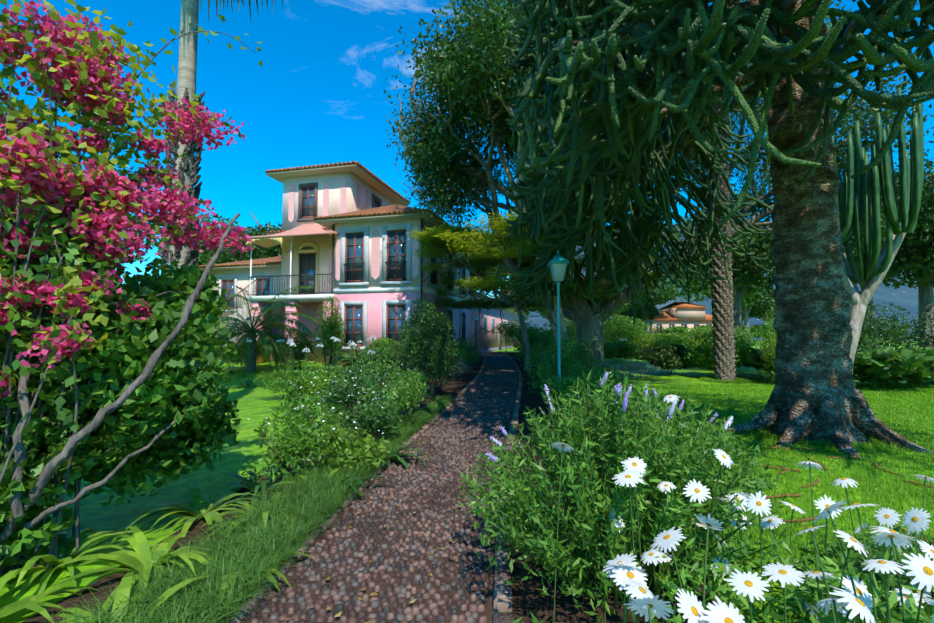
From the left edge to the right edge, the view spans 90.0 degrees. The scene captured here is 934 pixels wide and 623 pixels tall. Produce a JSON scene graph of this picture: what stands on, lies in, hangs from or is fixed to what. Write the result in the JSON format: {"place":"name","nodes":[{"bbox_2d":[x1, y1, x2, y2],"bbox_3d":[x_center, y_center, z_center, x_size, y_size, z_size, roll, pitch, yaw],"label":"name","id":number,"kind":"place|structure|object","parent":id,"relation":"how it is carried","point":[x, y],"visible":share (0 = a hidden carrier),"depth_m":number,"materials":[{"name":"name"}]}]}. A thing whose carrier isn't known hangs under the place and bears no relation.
{"place":"outdoors","nodes":[
{"label":"outdoors","id":0,"kind":"place"},
{"bbox_2d":[213,301,271,362],"bbox_3d":[-12.967,1.030,24.699,5.130,3.350,1.250,-1,-3,14],"label":"house stairstone","id":1,"kind":"object","parent":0,"point":[244,310],"visible":0.06,"depth_m":23.79,"materials":[{"name":"white stone"}]},
{"bbox_2d":[249,237,291,295],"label":"balcony posts","id":2,"kind":"object","parent":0,"point":[290,265],"visible":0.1,"depth_m":22.57,"materials":[{"name":"white metal"}]},
{"bbox_2d":[210,171,469,318],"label":"cream house","id":3,"kind":"structure","parent":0,"point":[324,242],"depth_m":24.40,"materials":[{"name":"paint"}]},
{"bbox_2d":[239,223,338,247],"bbox_3d":[-8.406,-4.060,23.292,5.290,1.150,2.270,-1,-3,14],"label":"awning","id":4,"kind":"object","parent":3,"relation":"attached to","point":[309,229],"visible":0.54,"depth_m":23.24,"materials":[{"name":"pink fabric"}]},
{"bbox_2d":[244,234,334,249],"bbox_3d":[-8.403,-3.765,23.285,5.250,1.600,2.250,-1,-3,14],"label":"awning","id":5,"kind":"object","parent":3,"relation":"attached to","point":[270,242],"visible":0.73,"depth_m":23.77,"materials":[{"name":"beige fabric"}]},
{"bbox_2d":[295,241,318,294],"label":"cream house trim","id":6,"kind":"structure","parent":3,"relation":"attached to","point":[314,245],"depth_m":24.29,"materials":[{"name":"beige paint"}]},
{"bbox_2d":[297,182,381,221],"bbox_3d":[-6.718,-5.662,25.648,0.971,2.040,4.866,-5,-6,55],"label":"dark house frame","id":7,"kind":"object","parent":3,"relation":"attached to","point":[316,203],"visible":0.62,"depth_m":24.51,"materials":[{"name":"brown wood"}]},
{"bbox_2d":[198,161,525,314],"bbox_3d":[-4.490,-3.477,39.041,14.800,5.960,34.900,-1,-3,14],"label":"house roof","id":8,"kind":"structure","parent":3,"relation":"attached to","point":[363,174],"depth_m":24.07,"materials":[{"name":"orange tile"}]},
{"bbox_2d":[286,178,468,294],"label":"house panel","id":9,"kind":"structure","parent":3,"relation":"attached to","point":[375,257],"depth_m":23.95,"materials":[{"name":"pink paint"}]},
{"bbox_2d":[218,291,469,366],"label":"pink house","id":10,"kind":"structure","parent":0,"point":[374,317],"depth_m":21.96,"materials":[{"name":"pink paint"}]},
{"bbox_2d":[218,185,516,363],"bbox_3d":[-4.631,-1.126,38.990,14.265,9.300,34.145,-1,-3,14],"label":"window trim","id":11,"kind":"structure","parent":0,"point":[385,228],"depth_m":21.63,"materials":[{"name":"white paint"}]},
{"bbox_2d":[0,340,933,622],"bbox_3d":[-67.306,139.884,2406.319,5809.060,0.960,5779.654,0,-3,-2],"label":"lawn","id":12,"kind":"structure","parent":0,"point":[256,406],"depth_m":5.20,"materials":[{"name":"green plant"}]},
{"bbox_2d":[0,0,262,575],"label":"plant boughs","id":13,"kind":"object","parent":12,"relation":"on","point":[167,393],"depth_m":3.48,"materials":[{"name":"green plant"}]},
{"bbox_2d":[0,0,252,397],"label":"bougainvillea flowers","id":14,"kind":"object","parent":13,"relation":"on","point":[110,215],"visible":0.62,"depth_m":3.57,"materials":[{"name":"pink plant"}]},
{"bbox_2d":[167,0,198,285],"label":"trunk","id":15,"kind":"object","parent":12,"relation":"on","point":[187,64],"visible":0.21,"depth_m":8.76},
{"bbox_2d":[160,83,205,281],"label":"palm boots","id":16,"kind":"object","parent":15,"relation":"attached to","point":[194,192],"visible":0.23,"depth_m":8.61,"materials":[{"name":"brown plant"}]},
{"bbox_2d":[200,0,293,21],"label":"dry frond","id":17,"kind":"object","parent":15,"relation":"attached to","point":[238,1],"visible":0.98,"depth_m":10.66,"materials":[{"name":"plant"}]},
{"bbox_2d":[0,380,437,622],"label":"strap plants","id":18,"kind":"object","parent":12,"relation":"on","point":[194,509],"depth_m":3.28,"materials":[{"name":"green plant"}]},
{"bbox_2d":[0,0,689,389],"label":"tree foliage","id":19,"kind":"object","parent":12,"relation":"on","point":[458,240],"visible":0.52,"depth_m":3.70,"materials":[{"name":"green plant"}]},
{"bbox_2d":[216,352,522,622],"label":"path kerb","id":20,"kind":"structure","parent":12,"relation":"on","point":[502,600],"depth_m":3.34,"materials":[{"name":"stone"}]},
{"bbox_2d":[306,386,432,418],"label":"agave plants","id":21,"kind":"object","parent":12,"relation":"on","point":[413,409],"visible":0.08,"depth_m":9.31,"materials":[{"name":"green plant"}]},
{"bbox_2d":[21,352,724,622],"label":"bed soil","id":22,"kind":"structure","parent":12,"relation":"on","point":[526,599],"depth_m":3.08,"materials":[{"name":"brown soil"}]},
{"bbox_2d":[45,394,454,622],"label":"grass border","id":23,"kind":"object","parent":22,"relation":"on","point":[202,597],"visible":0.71,"depth_m":3.19,"materials":[{"name":"green plant"}]},
{"bbox_2d":[246,335,414,433],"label":"white flowers","id":24,"kind":"object","parent":22,"relation":"on","point":[292,343],"visible":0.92,"depth_m":10.11,"materials":[{"name":"white plant"}]},
{"bbox_2d":[547,250,568,407],"bbox_3d":[2.005,0.381,10.193,0.400,3.500,0.400,0,-3,-2],"label":"lamp post","id":25,"kind":"object","parent":22,"relation":"on","point":[557,259],"visible":0.6,"depth_m":10.16,"materials":[{"name":"teal metal"}]},
{"bbox_2d":[550,264,565,281],"bbox_3d":[2.005,-0.847,10.264,0.310,0.360,0.310,0,-3,-2],"label":"lamp lantern","id":26,"kind":"object","parent":25,"relation":"attached to","point":[559,271],"visible":1,"depth_m":10.15,"materials":[{"name":"glass"}]},
{"bbox_2d":[239,352,518,622],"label":"path cobbles","id":27,"kind":"object","parent":12,"relation":"on","point":[500,374],"visible":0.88,"depth_m":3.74,"materials":[{"name":"grey stone"}]},
{"bbox_2d":[2,152,776,472],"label":"shrubs","id":28,"kind":"object","parent":12,"relation":"on","point":[361,450],"visible":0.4,"depth_m":14.66,"materials":[{"name":"green plant"}]},
{"bbox_2d":[7,0,933,622],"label":"shrubs","id":29,"kind":"object","parent":12,"relation":"on","point":[889,364],"visible":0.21,"depth_m":12.76,"materials":[{"name":"green plant"}]},
{"bbox_2d":[9,0,933,622],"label":"plants","id":30,"kind":"object","parent":29,"relation":"on","point":[428,172],"depth_m":16.97,"materials":[{"name":"green plant"}]},
{"bbox_2d":[246,104,735,381],"bbox_3d":[8.395,-1.507,31.564,17.081,9.706,39.374,-2,-4,31],"label":"palm trunk","id":31,"kind":"object","parent":12,"relation":"on","point":[723,332],"visible":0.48,"depth_m":15.55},
{"bbox_2d":[472,346,513,353],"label":"low wall","id":32,"kind":"structure","parent":12,"relation":"on","point":[481,351],"depth_m":35.85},
{"bbox_2d":[470,297,519,348],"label":"house wall","id":33,"kind":"structure","parent":32,"relation":"on","point":[490,339],"depth_m":35.70,"materials":[{"name":"pink paint"}]},
{"bbox_2d":[475,320,516,351],"bbox_3d":[2.874,2.290,39.607,0.020,2.450,19.000,-1,-3,14],"label":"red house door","id":34,"kind":"structure","parent":33,"relation":"in","point":[476,336],"depth_m":31.12,"materials":[{"name":"red wood"}]},
{"bbox_2d":[450,356,659,378],"bbox_3d":[3.099,1.885,15.572,7.784,0.772,3.120,0,-3,-2],"label":"bush","id":35,"kind":"object","parent":12,"relation":"on","point":[633,368],"visible":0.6,"depth_m":15.83,"materials":[{"name":"plant"}]},
{"bbox_2d":[199,308,933,622],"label":"flowering bushes","id":36,"kind":"object","parent":12,"relation":"on","point":[291,447],"visible":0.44,"depth_m":2.88,"materials":[{"name":"green plant"}]},
{"bbox_2d":[483,372,732,462],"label":"lavender flowers","id":37,"kind":"object","parent":36,"relation":"on","point":[670,410],"visible":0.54,"depth_m":3.17,"materials":[{"name":"purple plant"}]},
{"bbox_2d":[561,396,933,622],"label":"daisy centers","id":38,"kind":"structure","parent":36,"relation":"attached to","point":[926,570],"depth_m":1.62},
{"bbox_2d":[551,394,933,622],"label":"daisy petals","id":39,"kind":"object","parent":38,"relation":"on","point":[720,611],"visible":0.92,"depth_m":1.62,"materials":[{"name":"white plant"}]},
{"bbox_2d":[285,386,930,622],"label":"plant litter","id":40,"kind":"object","parent":12,"relation":"on","point":[375,594],"visible":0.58,"depth_m":3.87,"materials":[{"name":"brown plant"}]},
{"bbox_2d":[638,308,712,332],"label":"house walls","id":41,"kind":"structure","parent":12,"relation":"on","point":[688,313],"depth_m":84.99,"materials":[{"name":"beige paint"}]},
{"bbox_2d":[641,302,712,320],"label":"house roof","id":42,"kind":"structure","parent":41,"relation":"on","point":[664,316],"depth_m":85.91,"materials":[{"name":"orange tile"}]},
{"bbox_2d":[657,324,711,332],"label":"house windows","id":43,"kind":"structure","parent":41,"relation":"in","point":[670,325],"depth_m":84.95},
{"bbox_2d":[461,1,905,373],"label":"tree trunk","id":44,"kind":"object","parent":12,"relation":"on","point":[861,299],"visible":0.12,"depth_m":13.19,"materials":[{"name":"grey plant"}]},
{"bbox_2d":[832,88,923,283],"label":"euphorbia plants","id":45,"kind":"object","parent":44,"relation":"on","point":[858,199],"visible":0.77,"depth_m":12.82,"materials":[{"name":"green plant"}]},
{"bbox_2d":[503,0,933,459],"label":"araucaria tree","id":46,"kind":"object","parent":12,"relation":"on","point":[614,81],"depth_m":7.14,"materials":[{"name":"green plant"}]},
{"bbox_2d":[751,447,933,543],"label":"dead twigs","id":47,"kind":"object","parent":12,"relation":"on","point":[815,483],"visible":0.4,"depth_m":5.10,"materials":[{"name":"brown wood"}]},
{"bbox_2d":[0,0,933,297],"label":"sky","id":48,"kind":"structure","parent":0,"point":[317,96],"materials":[{"name":"blue"}]},
{"bbox_2d":[474,316,519,351],"bbox_3d":[3.213,2.196,41.014,0.080,2.900,22.120,-1,-3,14],"label":"window","id":49,"kind":"structure","parent":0,"point":[486,331],"depth_m":33.38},
{"bbox_2d":[200,0,849,376],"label":"palm leaves","id":50,"kind":"object","parent":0,"point":[265,340],"visible":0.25,"depth_m":17.98,"materials":[{"name":"green plant"}]},
{"bbox_2d":[216,302,927,480],"bbox_3d":[2.962,1.056,20.325,47.424,3.420,30.147,0,-3,-2],"label":"plant twig","id":51,"kind":"object","parent":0,"point":[460,380],"visible":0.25,"depth_m":12.30,"materials":[{"name":"plant"}]},
{"bbox_2d":[524,223,933,340],"bbox_3d":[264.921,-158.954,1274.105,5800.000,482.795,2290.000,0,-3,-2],"label":"hills","id":52,"kind":"structure","parent":0,"point":[904,297],"depth_m":263.69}
]}

